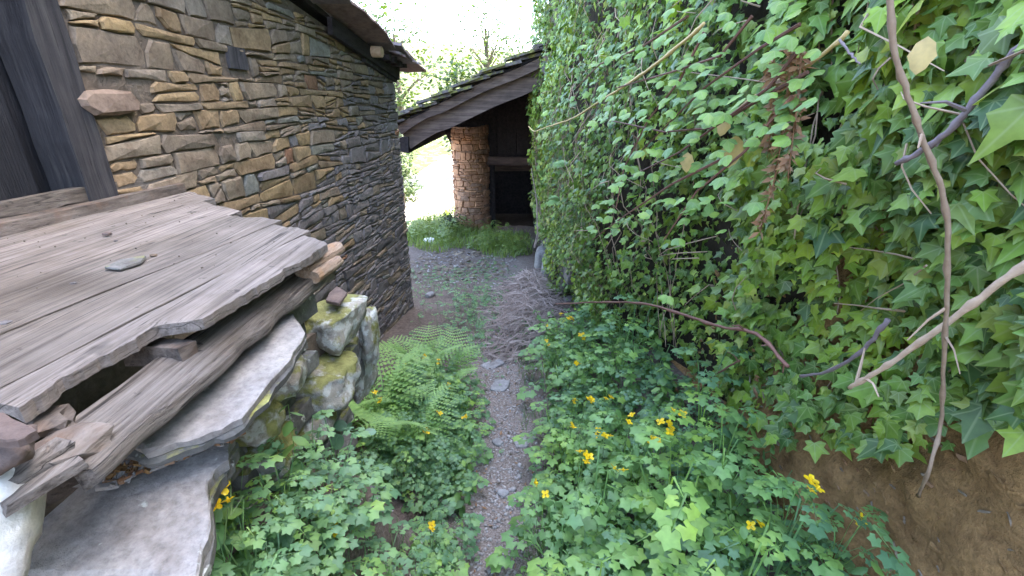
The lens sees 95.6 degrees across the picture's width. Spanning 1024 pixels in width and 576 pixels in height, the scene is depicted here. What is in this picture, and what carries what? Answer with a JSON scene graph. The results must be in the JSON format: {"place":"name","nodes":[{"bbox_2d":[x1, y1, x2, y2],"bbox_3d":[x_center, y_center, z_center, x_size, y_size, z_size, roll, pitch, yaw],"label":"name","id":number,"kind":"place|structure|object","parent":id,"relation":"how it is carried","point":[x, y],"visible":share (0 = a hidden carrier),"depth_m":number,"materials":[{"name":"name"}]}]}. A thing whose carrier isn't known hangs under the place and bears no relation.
{"place":"outdoors","nodes":[
{"label":"outdoors","id":0,"kind":"place"},
{"bbox_2d":[404,155,454,225],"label":"dirt track","id":1,"kind":"structure","parent":0,"point":[435,179],"depth_m":14.43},
{"bbox_2d":[353,0,548,50],"label":"sky","id":2,"kind":"structure","parent":0,"point":[435,9],"materials":[{"name":"white"}]},
{"bbox_2d":[211,40,821,575],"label":"ground","id":3,"kind":"structure","parent":0,"point":[427,156],"depth_m":3.22,"materials":[{"name":"soil"}]},
{"bbox_2d":[44,293,379,537],"bbox_3d":[-0.688,0.828,1.279,0.210,1.510,1.347,2,22,6],"label":"dry stone base","id":4,"kind":"object","parent":3,"relation":"on","point":[312,352],"visible":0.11,"depth_m":1.28,"materials":[{"name":"stone"}]},
{"bbox_2d":[0,468,46,575],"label":"pale stone","id":5,"kind":"object","parent":4,"relation":"on","point":[21,531],"visible":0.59,"depth_m":0.53,"materials":[{"name":"stone"}]},
{"bbox_2d":[0,424,37,475],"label":"rounded stone","id":6,"kind":"object","parent":5,"relation":"on","point":[10,458],"visible":0.52,"depth_m":0.50,"materials":[{"name":"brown stone"}]},
{"bbox_2d":[0,412,39,447],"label":"slate shard","id":7,"kind":"object","parent":6,"relation":"on","point":[15,433],"visible":1,"depth_m":0.47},
{"bbox_2d":[28,441,239,575],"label":"slate slab","id":8,"kind":"structure","parent":4,"relation":"on","point":[160,522],"depth_m":0.68,"materials":[{"name":"stone"}]},
{"bbox_2d":[95,432,245,491],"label":"litter","id":9,"kind":"object","parent":8,"relation":"on","point":[124,471],"visible":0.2,"depth_m":0.73,"materials":[{"name":"brown plant"}]},
{"bbox_2d":[0,171,344,517],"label":"timber platform","id":10,"kind":"structure","parent":4,"relation":"on","point":[60,334],"depth_m":0.87,"materials":[{"name":"grey wood"}]},
{"bbox_2d":[105,256,145,270],"bbox_3d":[-0.841,-0.056,1.016,0.057,0.008,0.087,0,22,0],"label":"slate chip","id":11,"kind":"object","parent":10,"relation":"on","point":[122,264],"visible":1,"depth_m":1.00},
{"bbox_2d":[126,314,306,467],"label":"slate slab","id":12,"kind":"structure","parent":4,"relation":"on","point":[233,401],"depth_m":0.81,"materials":[{"name":"stone"}]},
{"bbox_2d":[235,400,285,446],"bbox_3d":[-0.595,0.304,1.083,0.120,0.084,0.141,-10,24,-24],"label":"mossy stone","id":13,"kind":"object","parent":4,"relation":"on","point":[265,425],"visible":0.37,"depth_m":1.05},
{"bbox_2d":[244,421,299,480],"bbox_3d":[-0.610,0.408,1.159,0.142,0.106,0.156,0,22,0],"label":"mossy stone","id":14,"kind":"object","parent":4,"relation":"on","point":[285,463],"visible":0.26,"depth_m":1.12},
{"bbox_2d":[273,354,307,402],"bbox_3d":[-0.579,0.227,1.167,0.111,0.087,0.167,-4,22,-11],"label":"mossy stone","id":15,"kind":"object","parent":4,"relation":"on","point":[292,386],"visible":0.38,"depth_m":1.12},
{"bbox_2d":[298,411,336,446],"bbox_3d":[-0.649,0.403,1.404,0.216,0.121,0.226,0,22,0],"label":"mossy stone","id":16,"kind":"object","parent":4,"relation":"on","point":[330,422],"visible":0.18,"depth_m":1.36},
{"bbox_2d":[296,350,360,413],"bbox_3d":[-0.594,0.281,1.460,0.214,0.131,0.274,0,22,0],"label":"mossy stone","id":17,"kind":"object","parent":4,"relation":"on","point":[330,381],"visible":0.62,"depth_m":1.39,"materials":[{"name":"stone"}]},
{"bbox_2d":[305,294,367,355],"bbox_3d":[-0.593,0.128,1.548,0.157,0.146,0.260,3,22,8],"label":"mossy stone","id":18,"kind":"object","parent":4,"relation":"on","point":[335,328],"visible":0.84,"depth_m":1.47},
{"bbox_2d":[326,286,346,305],"bbox_3d":[-0.577,0.024,1.531,0.063,0.015,0.144,0,22,0],"label":"slate chip","id":19,"kind":"object","parent":18,"relation":"on","point":[337,296],"visible":1,"depth_m":1.51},
{"bbox_2d":[329,420,375,462],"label":"pennywort","id":20,"kind":"object","parent":4,"relation":"on","point":[339,425],"visible":0.52,"depth_m":1.46,"materials":[{"name":"green plant"}]},
{"bbox_2d":[349,331,377,403],"bbox_3d":[-0.605,0.279,1.813,0.092,0.346,0.187,3,22,9],"label":"mossy stone","id":21,"kind":"object","parent":4,"relation":"on","point":[366,382],"visible":0.3,"depth_m":1.80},
{"bbox_2d":[358,306,379,365],"bbox_3d":[-0.537,0.185,1.752,0.064,0.240,0.140,0,22,0],"label":"mossy stone","id":22,"kind":"object","parent":4,"relation":"on","point":[369,333],"visible":0.87,"depth_m":1.71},
{"bbox_2d":[0,0,425,442],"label":"stone house","id":23,"kind":"structure","parent":3,"relation":"on","point":[285,112],"depth_m":2.14,"materials":[{"name":"brown stone"}]},
{"bbox_2d":[0,56,50,200],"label":"door","id":24,"kind":"structure","parent":23,"relation":"in","point":[22,174],"depth_m":1.44,"materials":[{"name":"wood"}]},
{"bbox_2d":[213,454,297,573],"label":"celandine plant","id":25,"kind":"object","parent":3,"relation":"on","point":[260,542],"visible":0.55,"depth_m":0.86,"materials":[{"name":"green plant"}]},
{"bbox_2d":[220,520,313,575],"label":"celandine plant","id":26,"kind":"object","parent":3,"relation":"on","point":[282,565],"visible":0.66,"depth_m":0.83,"materials":[{"name":"green plant"}]},
{"bbox_2d":[230,470,338,570],"bbox_3d":[-0.476,0.484,0.973,0.206,0.162,0.195,0,22,0],"label":"celandine plant","id":27,"kind":"object","parent":3,"relation":"on","point":[315,543],"visible":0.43,"depth_m":0.95,"materials":[{"name":"green plant"}]},
{"bbox_2d":[294,483,386,575],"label":"celandine plant","id":28,"kind":"object","parent":3,"relation":"on","point":[373,515],"visible":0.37,"depth_m":1.09,"materials":[{"name":"green plant"}]},
{"bbox_2d":[214,371,477,575],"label":"wild herbs","id":29,"kind":"object","parent":3,"relation":"on","point":[220,514],"visible":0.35,"depth_m":1.07,"materials":[{"name":"green plant"}]},
{"bbox_2d":[210,353,496,575],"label":"ground cover","id":30,"kind":"object","parent":3,"relation":"on","point":[336,559],"visible":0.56,"depth_m":1.14,"materials":[{"name":"green plant"}]},
{"bbox_2d":[348,344,435,432],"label":"fern","id":31,"kind":"object","parent":3,"relation":"on","point":[357,410],"visible":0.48,"depth_m":2.58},
{"bbox_2d":[358,383,458,447],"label":"fern","id":32,"kind":"object","parent":3,"relation":"on","point":[395,425],"visible":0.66,"depth_m":2.38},
{"bbox_2d":[354,0,465,137],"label":"tree","id":33,"kind":"object","parent":3,"relation":"on","point":[400,100],"visible":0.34,"depth_m":16.84,"materials":[{"name":"green plant"}]},
{"bbox_2d":[400,153,425,206],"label":"bush","id":34,"kind":"object","parent":3,"relation":"on","point":[408,191],"visible":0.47,"depth_m":12.07,"materials":[{"name":"green plant"}]},
{"bbox_2d":[379,325,464,378],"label":"fern","id":35,"kind":"object","parent":3,"relation":"on","point":[403,351],"visible":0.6,"depth_m":3.16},
{"bbox_2d":[391,445,452,513],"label":"celandine plant","id":36,"kind":"object","parent":3,"relation":"on","point":[413,509],"visible":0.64,"depth_m":2.13,"materials":[{"name":"green plant"}]},
{"bbox_2d":[399,543,452,575],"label":"celandine plant","id":37,"kind":"object","parent":3,"relation":"on","point":[433,560],"visible":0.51,"depth_m":1.44,"materials":[{"name":"green plant"}]},
{"bbox_2d":[411,521,468,575],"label":"celandine plant","id":38,"kind":"object","parent":3,"relation":"on","point":[448,538],"visible":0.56,"depth_m":1.62,"materials":[{"name":"green plant"}]},
{"bbox_2d":[408,493,484,556],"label":"celandine plant","id":39,"kind":"object","parent":3,"relation":"on","point":[419,521],"visible":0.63,"depth_m":1.87,"materials":[{"name":"green plant"}]},
{"bbox_2d":[413,326,482,380],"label":"fern","id":40,"kind":"object","parent":3,"relation":"on","point":[461,372],"visible":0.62,"depth_m":3.15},
{"bbox_2d":[416,442,489,522],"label":"celandine plant","id":41,"kind":"object","parent":3,"relation":"on","point":[459,487],"visible":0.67,"depth_m":2.15,"materials":[{"name":"green plant"}]},
{"bbox_2d":[422,41,490,171],"bbox_3d":[-1.206,-5.382,14.732,3.180,4.256,3.420,-10,24,-23],"label":"tree","id":42,"kind":"object","parent":3,"relation":"on","point":[454,74],"visible":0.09,"depth_m":13.89,"materials":[{"name":"green plant"}]},
{"bbox_2d":[410,249,508,281],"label":"slate scree","id":43,"kind":"structure","parent":3,"relation":"on","point":[451,266],"depth_m":6.80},
{"bbox_2d":[389,277,539,361],"bbox_3d":[-0.453,0.222,4.628,1.351,0.402,2.228,0,22,0],"label":"ground cover","id":44,"kind":"object","parent":3,"relation":"on","point":[482,335],"visible":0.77,"depth_m":4.44,"materials":[{"name":"green plant"}]},
{"bbox_2d":[443,411,492,464],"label":"celandine plant","id":45,"kind":"object","parent":3,"relation":"on","point":[486,456],"visible":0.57,"depth_m":2.50,"materials":[{"name":"green plant"}]},
{"bbox_2d":[379,314,559,571],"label":"grass","id":46,"kind":"structure","parent":3,"relation":"on","point":[533,371],"depth_m":2.93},
{"bbox_2d":[406,219,534,257],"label":"grass","id":47,"kind":"structure","parent":3,"relation":"on","point":[446,244],"depth_m":8.36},
{"bbox_2d":[406,210,537,255],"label":"weeds","id":48,"kind":"object","parent":3,"relation":"on","point":[488,243],"visible":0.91,"depth_m":8.65,"materials":[{"name":"green plant"}]},
{"bbox_2d":[410,253,538,304],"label":"weeds","id":49,"kind":"object","parent":3,"relation":"on","point":[442,287],"visible":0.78,"depth_m":6.10,"materials":[{"name":"green plant"}]},
{"bbox_2d":[461,414,494,470],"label":"celandine plant","id":50,"kind":"object","parent":3,"relation":"on","point":[488,427],"visible":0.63,"depth_m":2.45,"materials":[{"name":"green plant"}]},
{"bbox_2d":[361,251,601,575],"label":"gravel","id":51,"kind":"structure","parent":3,"relation":"on","point":[518,476],"depth_m":2.49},
{"bbox_2d":[431,0,532,73],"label":"tree","id":52,"kind":"object","parent":3,"relation":"on","point":[486,40],"visible":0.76,"depth_m":25.97,"materials":[{"name":"green plant"}]},
{"bbox_2d":[397,32,567,230],"bbox_3d":[-0.460,-2.381,8.738,2.612,3.701,5.609,0,22,0],"label":"lean to shed","id":53,"kind":"object","parent":3,"relation":"on","point":[480,119],"visible":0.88,"depth_m":9.35,"materials":[{"name":"wood"}]},
{"bbox_2d":[488,165,495,228],"bbox_3d":[-0.445,-1.944,9.983,0.170,1.400,0.064,0,22,0],"label":"door frame","id":54,"kind":"structure","parent":53,"relation":"in","point":[491,187],"depth_m":9.94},
{"bbox_2d":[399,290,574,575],"bbox_3d":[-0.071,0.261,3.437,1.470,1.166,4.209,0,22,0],"label":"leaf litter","id":55,"kind":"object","parent":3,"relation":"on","point":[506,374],"visible":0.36,"depth_m":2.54,"materials":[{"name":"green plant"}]},
{"bbox_2d":[445,267,578,364],"bbox_3d":[0.066,0.115,4.846,1.267,0.600,2.769,0,22,0],"label":"twig heap","id":56,"kind":"object","parent":3,"relation":"on","point":[522,290],"visible":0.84,"depth_m":4.35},
{"bbox_2d":[488,478,584,575],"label":"celandine plant","id":57,"kind":"object","parent":3,"relation":"on","point":[494,560],"visible":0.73,"depth_m":1.77,"materials":[{"name":"green plant"}]},
{"bbox_2d":[524,339,571,392],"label":"celandine plant","id":58,"kind":"object","parent":3,"relation":"on","point":[527,367],"visible":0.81,"depth_m":3.15,"materials":[{"name":"green plant"}]},
{"bbox_2d":[485,499,611,574],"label":"celandine plant","id":59,"kind":"object","parent":3,"relation":"on","point":[513,530],"visible":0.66,"depth_m":1.77,"materials":[{"name":"green plant"}]},
{"bbox_2d":[512,401,600,480],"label":"celandine plant","id":60,"kind":"object","parent":3,"relation":"on","point":[553,461],"visible":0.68,"depth_m":2.35,"materials":[{"name":"green plant"}]},
{"bbox_2d":[516,323,597,399],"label":"celandine plant","id":61,"kind":"object","parent":3,"relation":"on","point":[532,393],"visible":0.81,"depth_m":3.00,"materials":[{"name":"green plant"}]},
{"bbox_2d":[523,419,591,485],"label":"celandine plant","id":62,"kind":"object","parent":3,"relation":"on","point":[533,455],"visible":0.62,"depth_m":2.19,"materials":[{"name":"green plant"}]},
{"bbox_2d":[516,433,612,509],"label":"celandine plant","id":63,"kind":"object","parent":3,"relation":"on","point":[548,439],"visible":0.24,"depth_m":2.17,"materials":[{"name":"green plant"}]},
{"bbox_2d":[523,449,627,563],"bbox_3d":[0.261,0.842,1.935,0.440,0.459,0.386,-6,23,-15],"label":"celandine plant","id":64,"kind":"object","parent":3,"relation":"on","point":[586,454],"visible":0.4,"depth_m":1.88,"materials":[{"name":"green plant"}]},
{"bbox_2d":[545,391,611,462],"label":"celandine plant","id":65,"kind":"object","parent":3,"relation":"on","point":[606,407],"visible":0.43,"depth_m":2.48,"materials":[{"name":"green plant"}]},
{"bbox_2d":[550,395,611,448],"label":"celandine plant","id":66,"kind":"object","parent":3,"relation":"on","point":[573,432],"visible":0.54,"depth_m":2.28,"materials":[{"name":"green plant"}]},
{"bbox_2d":[560,357,608,417],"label":"celandine plant","id":67,"kind":"object","parent":3,"relation":"on","point":[576,363],"visible":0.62,"depth_m":2.83,"materials":[{"name":"green plant"}]},
{"bbox_2d":[526,541,645,575],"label":"celandine plant","id":68,"kind":"object","parent":3,"relation":"on","point":[575,563],"visible":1,"depth_m":1.34,"materials":[{"name":"green plant"}]},
{"bbox_2d":[557,415,621,460],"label":"celandine plant","id":69,"kind":"object","parent":3,"relation":"on","point":[570,452],"visible":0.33,"depth_m":2.16,"materials":[{"name":"green plant"}]},
{"bbox_2d":[516,438,664,548],"bbox_3d":[0.271,0.854,1.822,0.489,0.455,0.538,-13,25,-29],"label":"celandine plant","id":70,"kind":"object","parent":3,"relation":"on","point":[586,522],"visible":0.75,"depth_m":1.70,"materials":[{"name":"green plant"}]},
{"bbox_2d":[551,432,630,513],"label":"celandine plant","id":71,"kind":"object","parent":3,"relation":"on","point":[587,478],"visible":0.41,"depth_m":2.03,"materials":[{"name":"green plant"}]},
{"bbox_2d":[543,481,648,570],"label":"celandine plant","id":72,"kind":"object","parent":3,"relation":"on","point":[578,538],"visible":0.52,"depth_m":1.73,"materials":[{"name":"green plant"}]},
{"bbox_2d":[565,412,640,523],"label":"celandine plant","id":73,"kind":"object","parent":3,"relation":"on","point":[591,433],"visible":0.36,"depth_m":2.04,"materials":[{"name":"green plant"}]},
{"bbox_2d":[574,386,634,442],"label":"celandine plant","id":74,"kind":"object","parent":3,"relation":"on","point":[623,423],"visible":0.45,"depth_m":2.43,"materials":[{"name":"green plant"}]},
{"bbox_2d":[571,353,647,418],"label":"celandine plant","id":75,"kind":"object","parent":3,"relation":"on","point":[622,400],"visible":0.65,"depth_m":2.68,"materials":[{"name":"green plant"}]},
{"bbox_2d":[577,452,649,540],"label":"celandine plant","id":76,"kind":"object","parent":3,"relation":"on","point":[581,530],"visible":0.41,"depth_m":1.78,"materials":[{"name":"green plant"}]},
{"bbox_2d":[586,522,650,575],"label":"celandine plant","id":77,"kind":"object","parent":3,"relation":"on","point":[605,533],"visible":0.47,"depth_m":1.54,"materials":[{"name":"green plant"}]},
{"bbox_2d":[582,317,658,382],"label":"celandine plant","id":78,"kind":"object","parent":3,"relation":"on","point":[628,352],"visible":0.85,"depth_m":2.85,"materials":[{"name":"green plant"}]},
{"bbox_2d":[595,427,669,518],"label":"celandine plant","id":79,"kind":"object","parent":3,"relation":"on","point":[606,454],"visible":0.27,"depth_m":1.92,"materials":[{"name":"green plant"}]},
{"bbox_2d":[594,293,672,375],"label":"celandine plant","id":80,"kind":"object","parent":3,"relation":"on","point":[604,328],"visible":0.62,"depth_m":3.11,"materials":[{"name":"green plant"}]},
{"bbox_2d":[576,408,696,529],"bbox_3d":[0.531,0.722,1.929,0.523,0.497,0.491,8,23,18],"label":"celandine plant","id":81,"kind":"object","parent":3,"relation":"on","point":[664,472],"visible":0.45,"depth_m":1.84,"materials":[{"name":"green plant"}]},
{"bbox_2d":[610,418,697,494],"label":"celandine plant","id":82,"kind":"object","parent":3,"relation":"on","point":[661,422],"visible":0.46,"depth_m":1.92,"materials":[{"name":"green plant"}]},
{"bbox_2d":[623,344,690,389],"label":"celandine plant","id":83,"kind":"object","parent":3,"relation":"on","point":[652,380],"visible":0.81,"depth_m":2.75,"materials":[{"name":"green plant"}]},
{"bbox_2d":[648,559,679,575],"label":"celandine plant","id":84,"kind":"object","parent":3,"relation":"on","point":[654,564],"visible":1,"depth_m":1.33,"materials":[{"name":"green plant"}]},
{"bbox_2d":[585,425,752,575],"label":"celandine plant","id":85,"kind":"object","parent":3,"relation":"on","point":[695,522],"visible":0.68,"depth_m":1.34,"materials":[{"name":"green plant"}]},
{"bbox_2d":[632,407,714,475],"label":"celandine plant","id":86,"kind":"object","parent":3,"relation":"on","point":[684,459],"visible":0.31,"depth_m":1.97,"materials":[{"name":"green plant"}]},
{"bbox_2d":[597,469,760,575],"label":"celandine plant","id":87,"kind":"object","parent":3,"relation":"on","point":[653,546],"visible":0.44,"depth_m":1.55,"materials":[{"name":"green plant"}]},
{"bbox_2d":[637,346,752,444],"bbox_3d":[0.993,0.487,2.299,0.496,0.503,0.530,-18,28,-37],"label":"celandine plant","id":88,"kind":"object","parent":3,"relation":"on","point":[704,379],"visible":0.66,"depth_m":2.18,"materials":[{"name":"green plant"}]},
{"bbox_2d":[663,382,744,481],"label":"celandine plant","id":89,"kind":"object","parent":3,"relation":"on","point":[733,417],"visible":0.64,"depth_m":2.02,"materials":[{"name":"green plant"}]},
{"bbox_2d":[517,306,898,575],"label":"ground cover","id":90,"kind":"object","parent":3,"relation":"on","point":[745,562],"visible":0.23,"depth_m":2.16,"materials":[{"name":"green plant"}]},
{"bbox_2d":[726,474,844,575],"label":"celandine plant","id":91,"kind":"object","parent":90,"relation":"on","point":[831,567],"visible":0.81,"depth_m":1.41,"materials":[{"name":"green plant"}]},
{"bbox_2d":[658,395,774,545],"bbox_3d":[0.867,0.670,1.805,0.466,0.465,0.537,-6,23,-14],"label":"celandine plant","id":92,"kind":"object","parent":3,"relation":"on","point":[741,508],"visible":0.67,"depth_m":1.76,"materials":[{"name":"green plant"}]},
{"bbox_2d":[532,289,905,575],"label":"wild herbs","id":93,"kind":"object","parent":3,"relation":"on","point":[708,534],"visible":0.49,"depth_m":2.09,"materials":[{"name":"green plant"}]},
{"bbox_2d":[643,427,801,575],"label":"celandine plant","id":94,"kind":"object","parent":3,"relation":"on","point":[722,473],"visible":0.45,"depth_m":1.53,"materials":[{"name":"green plant"}]},
{"bbox_2d":[655,508,800,575],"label":"celandine plant","id":95,"kind":"object","parent":3,"relation":"on","point":[694,561],"visible":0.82,"depth_m":1.33,"materials":[{"name":"green plant"}]},
{"bbox_2d":[676,502,799,575],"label":"celandine plant","id":96,"kind":"object","parent":3,"relation":"on","point":[759,530],"visible":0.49,"depth_m":1.49,"materials":[{"name":"green plant"}]},
{"bbox_2d":[540,0,979,401],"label":"retaining wall","id":97,"kind":"structure","parent":3,"relation":"on","point":[824,132],"depth_m":3.15,"materials":[{"name":"stone"}]},
{"bbox_2d":[525,0,1023,466],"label":"ivy","id":98,"kind":"object","parent":97,"relation":"attached to","point":[871,143],"visible":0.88,"depth_m":1.56,"materials":[{"name":"green plant"}]},
{"bbox_2d":[555,301,789,372],"bbox_3d":[0.620,0.181,2.822,0.068,0.998,2.685,-3,22,-9],"label":"bramble cane","id":99,"kind":"object","parent":98,"relation":"attached to","point":[768,343],"visible":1,"depth_m":1.82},
{"bbox_2d":[576,0,824,304],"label":"bramble","id":100,"kind":"object","parent":98,"relation":"attached to","point":[781,116],"visible":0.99,"depth_m":1.67,"materials":[{"name":"green plant"}]},
{"bbox_2d":[528,22,705,131],"bbox_3d":[0.430,-1.222,3.034,0.036,0.517,2.862,-4,22,-10],"label":"bare cane","id":101,"kind":"object","parent":100,"relation":"attached to","point":[681,43],"visible":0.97,"depth_m":2.02,"materials":[{"name":"wood"}]},
{"bbox_2d":[749,47,816,239],"bbox_3d":[0.829,-0.445,1.476,0.090,0.596,0.257,0,22,0],"label":"dead fern","id":102,"kind":"object","parent":100,"relation":"hanging from","point":[783,165],"visible":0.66,"depth_m":1.41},
{"bbox_2d":[799,318,890,377],"bbox_3d":[0.949,0.185,1.345,0.018,0.318,0.235,-2,22,-5],"label":"bramble cane","id":103,"kind":"object","parent":98,"relation":"attached to","point":[880,328],"visible":0.98,"depth_m":1.27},
{"bbox_2d":[907,36,936,74],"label":"dead leaf","id":104,"kind":"object","parent":98,"relation":"attached to","point":[921,55],"visible":1,"depth_m":0.99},
{"bbox_2d":[886,0,960,497],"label":"hanging vine","id":105,"kind":"object","parent":98,"relation":"hanging from","point":[901,78],"visible":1,"depth_m":0.81,"materials":[{"name":"beige plant"}]},
{"bbox_2d":[848,260,1023,396],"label":"dry stick","id":106,"kind":"object","parent":98,"relation":"attached to","point":[992,288],"visible":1,"depth_m":0.99,"materials":[{"name":"wood"}]},
{"bbox_2d":[894,43,1022,165],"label":"bramble cane","id":107,"kind":"object","parent":98,"relation":"attached to","point":[982,91],"visible":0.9,"depth_m":0.96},
{"bbox_2d":[676,476,914,575],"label":"celandine plant","id":108,"kind":"object","parent":3,"relation":"on","point":[818,532],"visible":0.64,"depth_m":1.41,"materials":[{"name":"green plant"}]},
{"bbox_2d":[772,503,895,575],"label":"celandine plant","id":109,"kind":"object","parent":3,"relation":"on","point":[838,518],"visible":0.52,"depth_m":1.47,"materials":[{"name":"green plant"}]},
{"bbox_2d":[647,128,1023,575],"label":"earth bank","id":110,"kind":"structure","parent":3,"relation":"on","point":[966,545],"depth_m":1.37,"materials":[{"name":"soil"}]},
{"bbox_2d":[674,247,1023,575],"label":"bank stones","id":111,"kind":"object","parent":110,"relation":"on","point":[996,481],"visible":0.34,"depth_m":1.47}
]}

